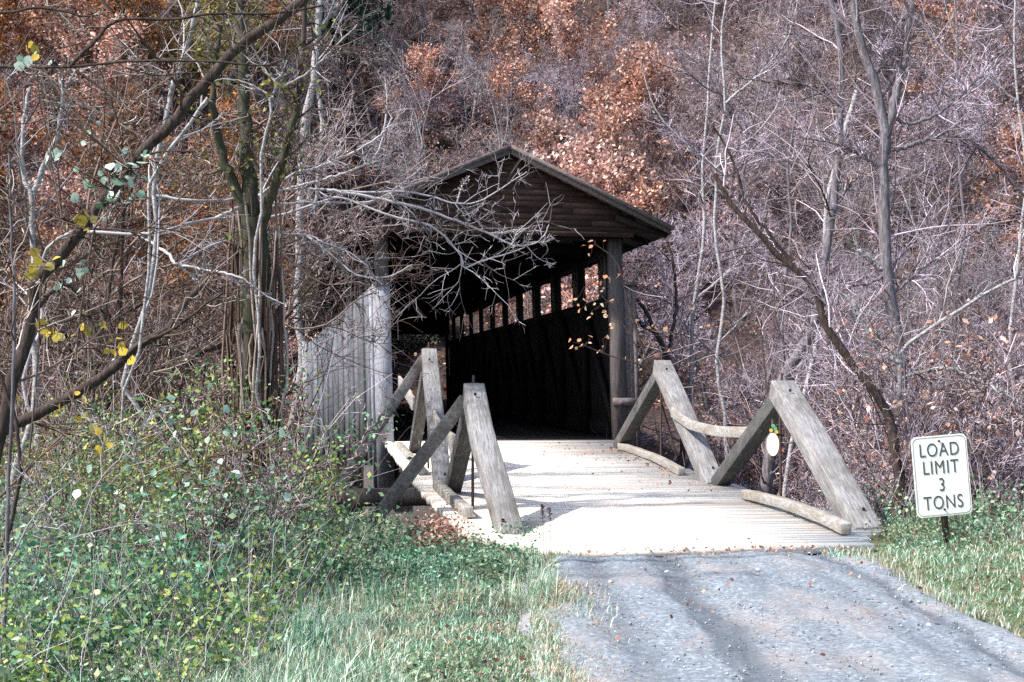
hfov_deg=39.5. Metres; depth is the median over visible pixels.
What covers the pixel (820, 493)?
bare shrub
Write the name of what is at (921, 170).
bare tree
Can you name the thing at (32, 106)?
bare shrub
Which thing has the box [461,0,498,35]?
oak tree
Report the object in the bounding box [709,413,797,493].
bare shrub
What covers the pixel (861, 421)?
bare shrub
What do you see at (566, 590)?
dry grass
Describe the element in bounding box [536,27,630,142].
oak tree
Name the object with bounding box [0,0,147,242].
oak tree
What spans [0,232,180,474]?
bare tree
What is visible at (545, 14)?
bare tree
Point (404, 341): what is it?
green shrub
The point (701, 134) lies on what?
bare tree
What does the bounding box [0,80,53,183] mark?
oak tree
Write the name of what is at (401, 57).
bare shrub
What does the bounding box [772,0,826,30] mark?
bare shrub
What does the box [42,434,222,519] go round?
leafy shrub
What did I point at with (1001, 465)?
bare shrub
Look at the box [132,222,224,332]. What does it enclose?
leafy shrub
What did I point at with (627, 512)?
plank deck
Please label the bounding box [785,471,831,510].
bare shrub
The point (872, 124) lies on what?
bare tree
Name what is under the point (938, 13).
oak tree
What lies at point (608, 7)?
oak tree
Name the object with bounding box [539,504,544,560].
seed stalk
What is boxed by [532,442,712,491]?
fallen leaves
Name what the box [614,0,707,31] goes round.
bare shrub
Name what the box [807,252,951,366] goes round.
bare tree
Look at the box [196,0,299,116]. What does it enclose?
oak tree
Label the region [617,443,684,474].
kerb timber
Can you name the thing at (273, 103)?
bare tree
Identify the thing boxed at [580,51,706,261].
oak tree
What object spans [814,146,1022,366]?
bare tree
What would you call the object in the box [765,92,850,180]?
bare shrub
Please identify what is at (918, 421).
bare shrub
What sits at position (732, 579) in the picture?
fallen leaves
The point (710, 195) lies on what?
bare shrub
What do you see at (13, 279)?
slender tree
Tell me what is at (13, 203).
bare shrub
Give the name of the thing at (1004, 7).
bare shrub
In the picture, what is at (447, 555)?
weed stems
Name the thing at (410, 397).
guard board
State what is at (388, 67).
bare shrub
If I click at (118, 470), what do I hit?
leafy shrub
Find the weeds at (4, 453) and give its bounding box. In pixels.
[0,432,360,515]
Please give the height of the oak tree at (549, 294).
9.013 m
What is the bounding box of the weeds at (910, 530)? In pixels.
[856,516,1011,549]
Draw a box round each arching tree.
[0,71,583,469]
[0,82,457,456]
[122,10,485,459]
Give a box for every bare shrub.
[0,43,42,116]
[0,48,66,131]
[0,78,41,149]
[0,158,72,255]
[0,183,27,227]
[0,281,308,475]
[4,11,71,94]
[17,117,142,244]
[25,30,66,73]
[36,66,217,176]
[131,0,178,26]
[172,125,228,162]
[184,0,236,67]
[222,25,338,144]
[251,39,320,128]
[251,79,302,144]
[267,2,314,40]
[270,233,333,380]
[278,321,309,405]
[283,245,322,313]
[362,70,452,157]
[365,43,428,115]
[378,140,430,194]
[389,31,449,78]
[413,122,473,179]
[424,146,488,169]
[435,13,486,75]
[438,72,498,128]
[440,108,535,168]
[483,286,562,328]
[494,101,576,163]
[513,39,598,130]
[514,11,593,77]
[524,292,563,309]
[551,0,604,61]
[553,61,596,94]
[581,123,653,178]
[594,74,667,136]
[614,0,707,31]
[641,394,795,489]
[655,50,765,144]
[678,144,766,215]
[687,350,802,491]
[708,115,785,183]
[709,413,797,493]
[712,437,786,489]
[722,0,788,27]
[738,426,868,485]
[739,445,862,496]
[740,157,826,245]
[749,150,854,262]
[750,202,967,416]
[751,377,847,507]
[751,458,814,500]
[760,81,824,130]
[763,426,873,502]
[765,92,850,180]
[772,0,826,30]
[772,13,848,86]
[782,459,827,509]
[783,372,990,474]
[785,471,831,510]
[787,269,1023,516]
[792,482,866,510]
[793,262,971,519]
[798,411,970,507]
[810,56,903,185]
[810,380,889,447]
[818,0,917,54]
[835,375,1023,524]
[837,347,1017,514]
[838,294,1023,516]
[839,118,961,228]
[842,1,904,53]
[873,65,1001,195]
[903,211,1023,339]
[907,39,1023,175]
[915,361,1023,504]
[942,404,1023,501]
[962,288,1022,371]
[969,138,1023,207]
[971,407,1023,523]
[979,5,1023,94]
[981,0,1013,14]
[987,169,1023,210]
[988,0,1023,14]
[995,49,1023,91]
[1011,83,1023,131]
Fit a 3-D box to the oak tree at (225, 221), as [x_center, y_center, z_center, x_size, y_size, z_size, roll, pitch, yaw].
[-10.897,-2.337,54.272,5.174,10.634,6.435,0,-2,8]
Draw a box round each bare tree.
[0,0,444,551]
[0,17,361,498]
[0,62,62,212]
[0,132,449,513]
[0,183,30,231]
[0,230,151,461]
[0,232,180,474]
[0,235,318,471]
[0,245,220,446]
[0,270,215,447]
[0,305,71,441]
[1,136,147,296]
[4,248,235,446]
[4,269,196,442]
[77,130,164,279]
[132,252,290,438]
[157,326,221,440]
[193,34,337,186]
[220,3,344,160]
[279,0,333,62]
[295,0,401,140]
[314,12,420,129]
[342,0,435,81]
[354,23,480,187]
[360,0,427,87]
[368,24,439,94]
[375,0,457,76]
[425,4,533,135]
[439,40,538,159]
[442,0,516,54]
[451,51,534,140]
[491,35,638,192]
[528,0,582,46]
[542,164,660,305]
[563,191,712,350]
[593,202,745,414]
[600,0,830,494]
[611,62,737,201]
[615,0,764,165]
[616,0,798,489]
[622,0,897,328]
[623,64,749,250]
[629,26,751,166]
[632,2,830,240]
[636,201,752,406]
[655,12,847,262]
[689,241,843,445]
[692,0,875,497]
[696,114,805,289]
[704,0,842,87]
[711,256,837,386]
[714,15,828,176]
[730,0,891,185]
[734,277,834,395]
[740,234,902,408]
[741,259,852,401]
[754,44,930,319]
[755,129,917,274]
[762,24,897,185]
[762,245,913,405]
[766,0,884,38]
[766,0,931,188]
[775,297,1003,517]
[783,136,942,405]
[785,204,997,469]
[788,228,1023,517]
[789,239,874,422]
[806,0,943,114]
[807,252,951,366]
[810,245,905,399]
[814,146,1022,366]
[827,286,1002,473]
[834,265,992,505]
[836,78,1023,327]
[838,153,940,288]
[847,246,972,384]
[850,42,933,182]
[857,244,981,421]
[858,258,973,388]
[867,0,1023,422]
[872,0,963,68]
[880,312,949,424]
[886,299,1023,434]
[895,198,1020,413]
[905,0,1023,449]
[910,262,1023,477]
[911,1,1016,108]
[937,234,1023,396]
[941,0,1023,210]
[968,267,1022,362]
[971,310,1023,458]
[972,232,1023,390]
[989,295,1023,429]
[993,331,1023,401]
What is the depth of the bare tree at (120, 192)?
57.04 m
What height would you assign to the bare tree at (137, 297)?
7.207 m
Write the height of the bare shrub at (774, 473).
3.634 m
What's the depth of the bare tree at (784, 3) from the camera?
76.46 m
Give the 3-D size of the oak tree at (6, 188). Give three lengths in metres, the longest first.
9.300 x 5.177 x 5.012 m
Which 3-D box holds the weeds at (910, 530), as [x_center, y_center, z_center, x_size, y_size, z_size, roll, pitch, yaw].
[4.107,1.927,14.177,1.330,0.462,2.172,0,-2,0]
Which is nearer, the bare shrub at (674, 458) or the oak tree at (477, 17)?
the bare shrub at (674, 458)
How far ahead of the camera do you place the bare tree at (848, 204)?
48.33 m
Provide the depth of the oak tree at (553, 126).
64.92 m
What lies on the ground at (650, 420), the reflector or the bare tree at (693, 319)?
the bare tree at (693, 319)
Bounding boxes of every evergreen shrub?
[287,0,413,112]
[290,307,331,373]
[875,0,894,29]
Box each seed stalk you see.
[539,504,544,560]
[546,507,551,562]
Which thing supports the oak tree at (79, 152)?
on the ground at (650, 420)
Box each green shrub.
[391,334,433,362]
[398,326,451,344]
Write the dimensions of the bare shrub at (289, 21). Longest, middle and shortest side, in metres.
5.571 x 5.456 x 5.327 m
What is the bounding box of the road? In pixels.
[517,551,1023,681]
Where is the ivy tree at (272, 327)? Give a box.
[159,0,344,520]
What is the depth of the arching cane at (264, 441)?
12.20 m
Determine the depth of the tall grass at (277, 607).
10.04 m
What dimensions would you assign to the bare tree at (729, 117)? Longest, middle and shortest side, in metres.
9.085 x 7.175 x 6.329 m
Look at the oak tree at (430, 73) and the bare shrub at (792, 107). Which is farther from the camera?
the oak tree at (430, 73)
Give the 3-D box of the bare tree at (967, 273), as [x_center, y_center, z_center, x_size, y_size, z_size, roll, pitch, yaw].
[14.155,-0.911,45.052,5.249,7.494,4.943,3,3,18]
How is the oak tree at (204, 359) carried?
on the ground at (650, 420)
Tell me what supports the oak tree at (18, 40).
on the ground at (650, 420)
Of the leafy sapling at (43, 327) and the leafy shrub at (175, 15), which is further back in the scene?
the leafy shrub at (175, 15)
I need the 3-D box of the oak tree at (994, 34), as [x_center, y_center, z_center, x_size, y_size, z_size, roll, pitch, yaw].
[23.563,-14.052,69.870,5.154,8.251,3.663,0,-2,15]
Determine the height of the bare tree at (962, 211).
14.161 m
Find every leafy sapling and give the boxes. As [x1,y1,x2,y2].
[14,51,149,354]
[24,41,135,459]
[72,382,309,589]
[569,240,723,457]
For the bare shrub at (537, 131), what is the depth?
78.16 m
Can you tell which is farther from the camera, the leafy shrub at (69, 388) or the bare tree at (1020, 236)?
the bare tree at (1020, 236)
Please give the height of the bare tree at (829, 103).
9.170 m
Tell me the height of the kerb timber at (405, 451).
0.283 m
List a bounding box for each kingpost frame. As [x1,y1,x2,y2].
[336,342,448,487]
[362,375,524,534]
[613,355,718,483]
[711,373,882,528]
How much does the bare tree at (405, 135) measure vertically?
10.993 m
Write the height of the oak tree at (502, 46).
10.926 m
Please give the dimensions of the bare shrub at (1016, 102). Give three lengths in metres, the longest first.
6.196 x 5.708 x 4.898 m
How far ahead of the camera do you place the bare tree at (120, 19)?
10.06 m
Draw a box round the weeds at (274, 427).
[0,337,437,524]
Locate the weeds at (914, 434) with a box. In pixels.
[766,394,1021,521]
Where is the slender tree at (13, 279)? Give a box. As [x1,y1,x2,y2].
[0,150,62,659]
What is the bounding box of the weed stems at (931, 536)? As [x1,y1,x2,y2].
[873,519,1009,549]
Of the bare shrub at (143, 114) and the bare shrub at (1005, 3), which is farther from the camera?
the bare shrub at (1005, 3)
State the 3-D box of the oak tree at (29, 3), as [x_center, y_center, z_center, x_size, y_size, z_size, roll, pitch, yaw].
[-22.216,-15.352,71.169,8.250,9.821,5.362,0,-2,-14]
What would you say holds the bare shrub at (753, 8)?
on the ground at (650, 420)
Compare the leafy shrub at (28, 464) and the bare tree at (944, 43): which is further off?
the bare tree at (944, 43)
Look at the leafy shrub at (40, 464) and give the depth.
16.36 m
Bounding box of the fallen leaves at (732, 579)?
[582,536,950,655]
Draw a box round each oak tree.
[0,0,27,95]
[0,0,79,86]
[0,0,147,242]
[0,0,151,119]
[0,9,188,254]
[0,75,22,189]
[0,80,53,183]
[0,91,11,213]
[0,113,23,296]
[0,165,120,346]
[0,222,91,417]
[3,0,544,507]
[4,77,167,295]
[19,257,221,435]
[60,0,175,93]
[64,0,174,99]
[72,206,173,328]
[91,260,174,370]
[121,135,230,360]
[156,0,208,48]
[159,144,315,339]
[174,322,293,453]
[175,152,305,332]
[178,357,304,467]
[183,94,272,200]
[190,66,310,208]
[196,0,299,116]
[202,303,303,424]
[204,0,314,85]
[235,298,318,431]
[348,76,437,200]
[371,42,463,164]
[394,0,469,54]
[411,0,470,43]
[431,0,498,52]
[437,29,539,162]
[443,0,531,130]
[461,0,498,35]
[466,0,563,143]
[483,288,570,325]
[484,0,620,152]
[511,103,590,310]
[523,132,668,313]
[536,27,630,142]
[541,277,590,306]
[545,113,713,329]
[548,34,747,275]
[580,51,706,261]
[586,180,675,290]
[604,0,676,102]
[607,0,610,16]
[621,25,724,181]
[636,204,720,358]
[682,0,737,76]
[717,198,841,392]
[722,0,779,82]
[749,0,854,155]
[767,0,879,90]
[773,335,853,466]
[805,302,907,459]
[813,0,874,54]
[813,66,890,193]
[835,312,926,416]
[889,0,1023,153]
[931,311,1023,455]
[939,0,1023,131]
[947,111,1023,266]
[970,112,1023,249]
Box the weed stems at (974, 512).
[810,478,1023,539]
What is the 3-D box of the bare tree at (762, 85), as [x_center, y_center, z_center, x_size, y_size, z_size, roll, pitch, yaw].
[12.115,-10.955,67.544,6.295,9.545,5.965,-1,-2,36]
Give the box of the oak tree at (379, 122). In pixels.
[3,0,544,507]
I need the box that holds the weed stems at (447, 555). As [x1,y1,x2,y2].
[292,523,559,587]
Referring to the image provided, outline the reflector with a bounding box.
[767,419,783,457]
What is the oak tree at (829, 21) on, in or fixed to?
on the ground at (650, 420)
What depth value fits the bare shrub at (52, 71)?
73.14 m
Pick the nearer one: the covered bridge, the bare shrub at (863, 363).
the bare shrub at (863, 363)
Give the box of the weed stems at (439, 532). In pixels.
[397,513,466,547]
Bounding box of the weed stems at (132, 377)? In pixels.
[0,320,447,525]
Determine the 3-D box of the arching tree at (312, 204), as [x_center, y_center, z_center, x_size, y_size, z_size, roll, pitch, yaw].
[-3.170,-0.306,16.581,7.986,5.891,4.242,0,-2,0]
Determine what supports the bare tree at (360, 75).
on the ground at (650, 420)
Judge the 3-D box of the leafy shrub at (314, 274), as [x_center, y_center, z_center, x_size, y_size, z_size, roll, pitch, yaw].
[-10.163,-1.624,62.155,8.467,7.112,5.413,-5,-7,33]
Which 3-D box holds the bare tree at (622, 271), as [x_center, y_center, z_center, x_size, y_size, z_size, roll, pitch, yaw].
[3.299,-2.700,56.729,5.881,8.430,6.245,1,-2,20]
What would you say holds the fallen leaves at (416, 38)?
on the ground at (650, 420)
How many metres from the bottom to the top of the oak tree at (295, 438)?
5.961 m
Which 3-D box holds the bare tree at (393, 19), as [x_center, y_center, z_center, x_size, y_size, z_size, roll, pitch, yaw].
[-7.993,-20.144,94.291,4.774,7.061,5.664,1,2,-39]
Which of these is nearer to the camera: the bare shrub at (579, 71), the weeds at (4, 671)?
the weeds at (4, 671)
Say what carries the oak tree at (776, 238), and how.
on the ground at (650, 420)
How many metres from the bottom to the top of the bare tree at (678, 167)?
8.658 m
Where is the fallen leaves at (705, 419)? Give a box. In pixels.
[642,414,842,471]
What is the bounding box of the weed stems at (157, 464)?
[1,440,359,508]
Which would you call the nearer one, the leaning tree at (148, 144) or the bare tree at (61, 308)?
the leaning tree at (148, 144)
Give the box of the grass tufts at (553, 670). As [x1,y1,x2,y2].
[0,561,583,681]
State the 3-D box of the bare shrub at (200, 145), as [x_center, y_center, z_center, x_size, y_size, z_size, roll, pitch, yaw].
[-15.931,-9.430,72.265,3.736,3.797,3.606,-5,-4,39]
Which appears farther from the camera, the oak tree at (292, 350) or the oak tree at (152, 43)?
the oak tree at (152, 43)
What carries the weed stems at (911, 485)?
on the ground at (650, 420)
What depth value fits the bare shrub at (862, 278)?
50.37 m
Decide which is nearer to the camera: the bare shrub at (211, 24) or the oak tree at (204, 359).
the oak tree at (204, 359)
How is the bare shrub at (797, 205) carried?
on the ground at (650, 420)
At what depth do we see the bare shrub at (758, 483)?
28.26 m
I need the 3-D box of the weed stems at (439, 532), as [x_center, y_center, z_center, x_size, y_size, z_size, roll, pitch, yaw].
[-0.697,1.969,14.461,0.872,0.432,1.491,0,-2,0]
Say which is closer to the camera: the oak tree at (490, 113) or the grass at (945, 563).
the grass at (945, 563)
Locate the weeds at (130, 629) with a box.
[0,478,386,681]
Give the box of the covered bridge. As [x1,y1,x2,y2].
[302,144,674,525]
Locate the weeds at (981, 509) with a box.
[806,464,1023,538]
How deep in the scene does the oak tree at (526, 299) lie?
61.75 m
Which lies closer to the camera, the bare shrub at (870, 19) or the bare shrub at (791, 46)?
the bare shrub at (791, 46)
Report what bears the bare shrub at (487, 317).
on the ground at (650, 420)
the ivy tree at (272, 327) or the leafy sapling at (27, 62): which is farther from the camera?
the ivy tree at (272, 327)
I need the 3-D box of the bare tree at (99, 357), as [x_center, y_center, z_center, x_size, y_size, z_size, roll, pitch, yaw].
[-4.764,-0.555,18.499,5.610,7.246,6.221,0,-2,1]
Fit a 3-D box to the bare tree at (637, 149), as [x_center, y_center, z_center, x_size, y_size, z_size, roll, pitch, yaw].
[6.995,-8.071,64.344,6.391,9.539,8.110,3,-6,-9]
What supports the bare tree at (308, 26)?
on the ground at (650, 420)
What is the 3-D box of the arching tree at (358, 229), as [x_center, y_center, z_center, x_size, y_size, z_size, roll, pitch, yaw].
[-3.091,-0.340,20.078,4.686,8.475,4.601,1,-2,-36]
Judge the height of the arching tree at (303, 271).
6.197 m
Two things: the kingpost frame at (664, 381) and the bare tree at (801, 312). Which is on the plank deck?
the kingpost frame at (664, 381)
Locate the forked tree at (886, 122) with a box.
[702,0,1023,500]
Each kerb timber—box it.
[396,442,425,474]
[433,480,473,517]
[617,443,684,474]
[741,489,850,534]
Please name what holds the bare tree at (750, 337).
on the ground at (650, 420)
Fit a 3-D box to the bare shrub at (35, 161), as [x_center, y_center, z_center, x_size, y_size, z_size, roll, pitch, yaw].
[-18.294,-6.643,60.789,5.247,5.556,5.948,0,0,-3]
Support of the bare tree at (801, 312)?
on the ground at (650, 420)
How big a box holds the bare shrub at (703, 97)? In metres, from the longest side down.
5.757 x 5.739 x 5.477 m
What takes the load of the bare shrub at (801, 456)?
on the ground at (650, 420)
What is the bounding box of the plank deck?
[318,440,882,556]
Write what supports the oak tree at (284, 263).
on the ground at (650, 420)
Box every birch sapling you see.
[0,68,104,530]
[59,0,251,489]
[87,5,241,546]
[202,3,357,517]
[764,90,863,497]
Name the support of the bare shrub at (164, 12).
on the ground at (650, 420)
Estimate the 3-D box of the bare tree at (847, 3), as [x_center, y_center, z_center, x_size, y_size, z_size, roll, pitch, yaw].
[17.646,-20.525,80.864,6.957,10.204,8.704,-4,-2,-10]
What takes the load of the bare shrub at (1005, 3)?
on the ground at (650, 420)
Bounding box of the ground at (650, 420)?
[0,0,1023,681]
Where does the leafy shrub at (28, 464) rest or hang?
on the ground at (650, 420)
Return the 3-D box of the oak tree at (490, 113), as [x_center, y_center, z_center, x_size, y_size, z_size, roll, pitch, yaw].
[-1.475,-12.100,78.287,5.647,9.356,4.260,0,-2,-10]
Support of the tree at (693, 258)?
on the ground at (650, 420)
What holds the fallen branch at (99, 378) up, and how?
on the ground at (650, 420)
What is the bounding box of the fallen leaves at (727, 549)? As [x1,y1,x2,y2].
[566,544,858,552]
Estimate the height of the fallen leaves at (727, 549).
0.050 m
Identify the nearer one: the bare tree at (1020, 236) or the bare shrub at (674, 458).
the bare tree at (1020, 236)
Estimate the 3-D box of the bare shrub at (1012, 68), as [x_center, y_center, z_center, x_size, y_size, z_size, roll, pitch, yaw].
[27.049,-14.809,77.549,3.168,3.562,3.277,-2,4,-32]
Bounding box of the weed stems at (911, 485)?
[739,388,1023,520]
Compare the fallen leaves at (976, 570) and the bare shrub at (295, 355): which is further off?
the bare shrub at (295, 355)
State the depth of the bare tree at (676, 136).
27.81 m
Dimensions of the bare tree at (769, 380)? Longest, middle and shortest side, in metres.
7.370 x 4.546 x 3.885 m
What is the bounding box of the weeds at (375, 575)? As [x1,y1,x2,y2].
[0,547,521,681]
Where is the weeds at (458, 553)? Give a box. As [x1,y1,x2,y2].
[275,512,567,589]
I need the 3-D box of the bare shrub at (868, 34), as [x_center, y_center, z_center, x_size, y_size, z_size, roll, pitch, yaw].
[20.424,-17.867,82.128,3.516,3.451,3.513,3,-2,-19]
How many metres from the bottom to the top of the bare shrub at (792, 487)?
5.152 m
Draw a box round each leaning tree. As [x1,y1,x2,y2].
[0,0,308,542]
[598,183,743,467]
[689,0,962,494]
[694,107,971,518]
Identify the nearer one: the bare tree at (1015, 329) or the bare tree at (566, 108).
the bare tree at (1015, 329)
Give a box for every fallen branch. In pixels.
[7,241,258,434]
[172,289,235,378]
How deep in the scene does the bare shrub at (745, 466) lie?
37.50 m
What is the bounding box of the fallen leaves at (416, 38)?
[0,0,1023,508]
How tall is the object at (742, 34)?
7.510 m
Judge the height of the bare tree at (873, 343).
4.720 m
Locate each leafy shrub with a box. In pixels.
[0,361,179,483]
[0,421,156,546]
[0,443,94,486]
[3,403,176,506]
[10,446,269,587]
[19,396,201,513]
[22,440,184,503]
[32,337,423,547]
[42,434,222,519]
[80,380,365,590]
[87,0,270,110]
[126,463,269,532]
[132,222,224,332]
[133,0,193,46]
[270,249,325,362]
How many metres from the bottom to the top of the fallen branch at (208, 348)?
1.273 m
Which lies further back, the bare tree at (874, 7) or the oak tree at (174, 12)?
the oak tree at (174, 12)
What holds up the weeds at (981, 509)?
on the ground at (650, 420)
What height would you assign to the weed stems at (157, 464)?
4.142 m
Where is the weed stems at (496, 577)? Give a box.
[30,555,510,681]
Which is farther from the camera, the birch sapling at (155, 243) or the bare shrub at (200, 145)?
the bare shrub at (200, 145)
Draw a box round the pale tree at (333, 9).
[199,0,412,463]
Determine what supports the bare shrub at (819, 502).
on the ground at (650, 420)
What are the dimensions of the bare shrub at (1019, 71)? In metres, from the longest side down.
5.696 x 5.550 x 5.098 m
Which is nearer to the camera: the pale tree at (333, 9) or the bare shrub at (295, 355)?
the pale tree at (333, 9)
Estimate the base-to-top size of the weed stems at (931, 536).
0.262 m
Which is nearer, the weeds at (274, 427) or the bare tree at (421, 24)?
the weeds at (274, 427)
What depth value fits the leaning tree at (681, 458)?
28.98 m
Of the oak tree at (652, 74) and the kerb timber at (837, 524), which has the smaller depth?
the kerb timber at (837, 524)
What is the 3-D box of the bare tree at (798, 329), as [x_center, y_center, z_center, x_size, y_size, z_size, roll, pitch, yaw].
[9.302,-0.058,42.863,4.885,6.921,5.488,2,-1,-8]
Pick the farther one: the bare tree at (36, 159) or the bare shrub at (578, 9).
the bare shrub at (578, 9)
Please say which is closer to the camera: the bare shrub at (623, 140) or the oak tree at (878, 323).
the oak tree at (878, 323)
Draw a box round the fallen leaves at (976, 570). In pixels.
[870,527,1023,620]
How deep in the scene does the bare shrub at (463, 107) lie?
92.19 m
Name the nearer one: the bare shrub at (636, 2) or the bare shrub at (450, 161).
the bare shrub at (450, 161)
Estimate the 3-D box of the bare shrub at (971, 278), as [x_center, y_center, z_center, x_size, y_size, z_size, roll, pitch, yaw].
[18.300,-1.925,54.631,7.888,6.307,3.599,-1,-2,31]
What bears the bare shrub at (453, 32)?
on the ground at (650, 420)
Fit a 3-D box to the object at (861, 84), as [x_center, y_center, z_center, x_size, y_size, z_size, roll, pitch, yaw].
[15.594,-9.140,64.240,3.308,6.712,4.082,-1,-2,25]
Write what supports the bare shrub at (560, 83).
on the ground at (650, 420)
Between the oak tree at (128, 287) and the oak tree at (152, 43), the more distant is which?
the oak tree at (152, 43)
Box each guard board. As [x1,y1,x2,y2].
[398,376,414,410]
[431,407,455,447]
[671,407,746,437]
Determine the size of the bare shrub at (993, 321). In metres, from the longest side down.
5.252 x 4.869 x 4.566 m
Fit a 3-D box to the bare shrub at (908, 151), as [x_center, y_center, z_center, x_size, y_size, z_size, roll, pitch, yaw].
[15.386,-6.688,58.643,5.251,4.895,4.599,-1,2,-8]
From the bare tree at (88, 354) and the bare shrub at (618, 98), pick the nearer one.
the bare tree at (88, 354)
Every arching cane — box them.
[0,405,177,638]
[179,385,372,575]
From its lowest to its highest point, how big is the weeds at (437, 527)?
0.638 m
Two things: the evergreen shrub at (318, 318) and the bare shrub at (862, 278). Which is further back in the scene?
the evergreen shrub at (318, 318)
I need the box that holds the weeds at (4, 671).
[0,502,431,679]
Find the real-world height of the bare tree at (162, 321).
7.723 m
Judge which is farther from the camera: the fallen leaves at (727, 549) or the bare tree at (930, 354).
the bare tree at (930, 354)
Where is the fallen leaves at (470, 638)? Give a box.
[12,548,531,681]
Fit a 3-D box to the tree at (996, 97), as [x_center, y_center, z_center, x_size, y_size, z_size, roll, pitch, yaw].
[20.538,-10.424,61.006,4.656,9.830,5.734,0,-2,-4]
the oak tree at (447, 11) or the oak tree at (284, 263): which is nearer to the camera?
the oak tree at (284, 263)
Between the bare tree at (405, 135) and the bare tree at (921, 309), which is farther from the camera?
the bare tree at (405, 135)
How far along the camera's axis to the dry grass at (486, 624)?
9.40 m
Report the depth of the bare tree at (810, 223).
51.60 m
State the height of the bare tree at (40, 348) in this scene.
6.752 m
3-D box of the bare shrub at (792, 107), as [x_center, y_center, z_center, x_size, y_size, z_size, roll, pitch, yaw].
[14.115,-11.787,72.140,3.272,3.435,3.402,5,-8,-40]
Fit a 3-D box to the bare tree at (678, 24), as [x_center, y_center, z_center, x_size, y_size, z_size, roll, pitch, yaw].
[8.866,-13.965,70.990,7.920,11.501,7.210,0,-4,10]
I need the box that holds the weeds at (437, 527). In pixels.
[389,504,478,553]
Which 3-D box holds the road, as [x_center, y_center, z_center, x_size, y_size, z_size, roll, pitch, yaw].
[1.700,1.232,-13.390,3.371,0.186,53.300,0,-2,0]
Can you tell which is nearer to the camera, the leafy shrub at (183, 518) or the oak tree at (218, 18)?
the leafy shrub at (183, 518)
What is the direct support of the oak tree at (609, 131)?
on the ground at (650, 420)
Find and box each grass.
[0,523,616,681]
[3,514,427,680]
[4,502,521,613]
[149,547,661,681]
[492,541,645,681]
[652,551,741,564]
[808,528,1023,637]
[816,512,1023,634]
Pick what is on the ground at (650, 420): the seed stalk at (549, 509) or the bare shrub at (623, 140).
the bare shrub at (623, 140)
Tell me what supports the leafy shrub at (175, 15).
on the ground at (650, 420)
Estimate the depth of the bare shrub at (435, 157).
75.67 m
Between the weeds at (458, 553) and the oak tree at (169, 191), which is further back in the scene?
the oak tree at (169, 191)
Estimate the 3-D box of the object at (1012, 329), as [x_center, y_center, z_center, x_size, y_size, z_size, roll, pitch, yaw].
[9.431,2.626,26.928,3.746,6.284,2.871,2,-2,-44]
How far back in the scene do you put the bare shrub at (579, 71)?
84.46 m
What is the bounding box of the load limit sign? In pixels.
[911,432,971,542]
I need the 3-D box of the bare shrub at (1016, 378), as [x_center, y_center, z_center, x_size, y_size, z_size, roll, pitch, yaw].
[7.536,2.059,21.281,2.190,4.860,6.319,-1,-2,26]
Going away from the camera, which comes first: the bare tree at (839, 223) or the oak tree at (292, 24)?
the bare tree at (839, 223)
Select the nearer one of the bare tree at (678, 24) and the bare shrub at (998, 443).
the bare shrub at (998, 443)
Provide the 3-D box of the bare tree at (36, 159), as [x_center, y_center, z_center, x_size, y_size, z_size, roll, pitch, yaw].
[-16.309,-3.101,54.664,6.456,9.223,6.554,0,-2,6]
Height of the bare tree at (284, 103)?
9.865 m
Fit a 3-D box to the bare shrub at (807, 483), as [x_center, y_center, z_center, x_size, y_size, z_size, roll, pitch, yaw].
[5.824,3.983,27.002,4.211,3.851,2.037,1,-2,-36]
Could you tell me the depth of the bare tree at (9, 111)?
59.97 m
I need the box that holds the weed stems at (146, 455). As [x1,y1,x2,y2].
[0,385,374,539]
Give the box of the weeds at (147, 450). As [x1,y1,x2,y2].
[0,383,397,536]
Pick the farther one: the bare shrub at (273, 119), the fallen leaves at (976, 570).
the bare shrub at (273, 119)
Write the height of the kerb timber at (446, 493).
0.161 m
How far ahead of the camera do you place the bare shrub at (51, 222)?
58.27 m
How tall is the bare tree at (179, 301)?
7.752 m
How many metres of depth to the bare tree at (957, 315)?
24.45 m
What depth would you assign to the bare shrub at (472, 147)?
73.00 m
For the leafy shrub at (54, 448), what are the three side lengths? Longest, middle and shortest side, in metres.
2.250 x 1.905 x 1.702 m

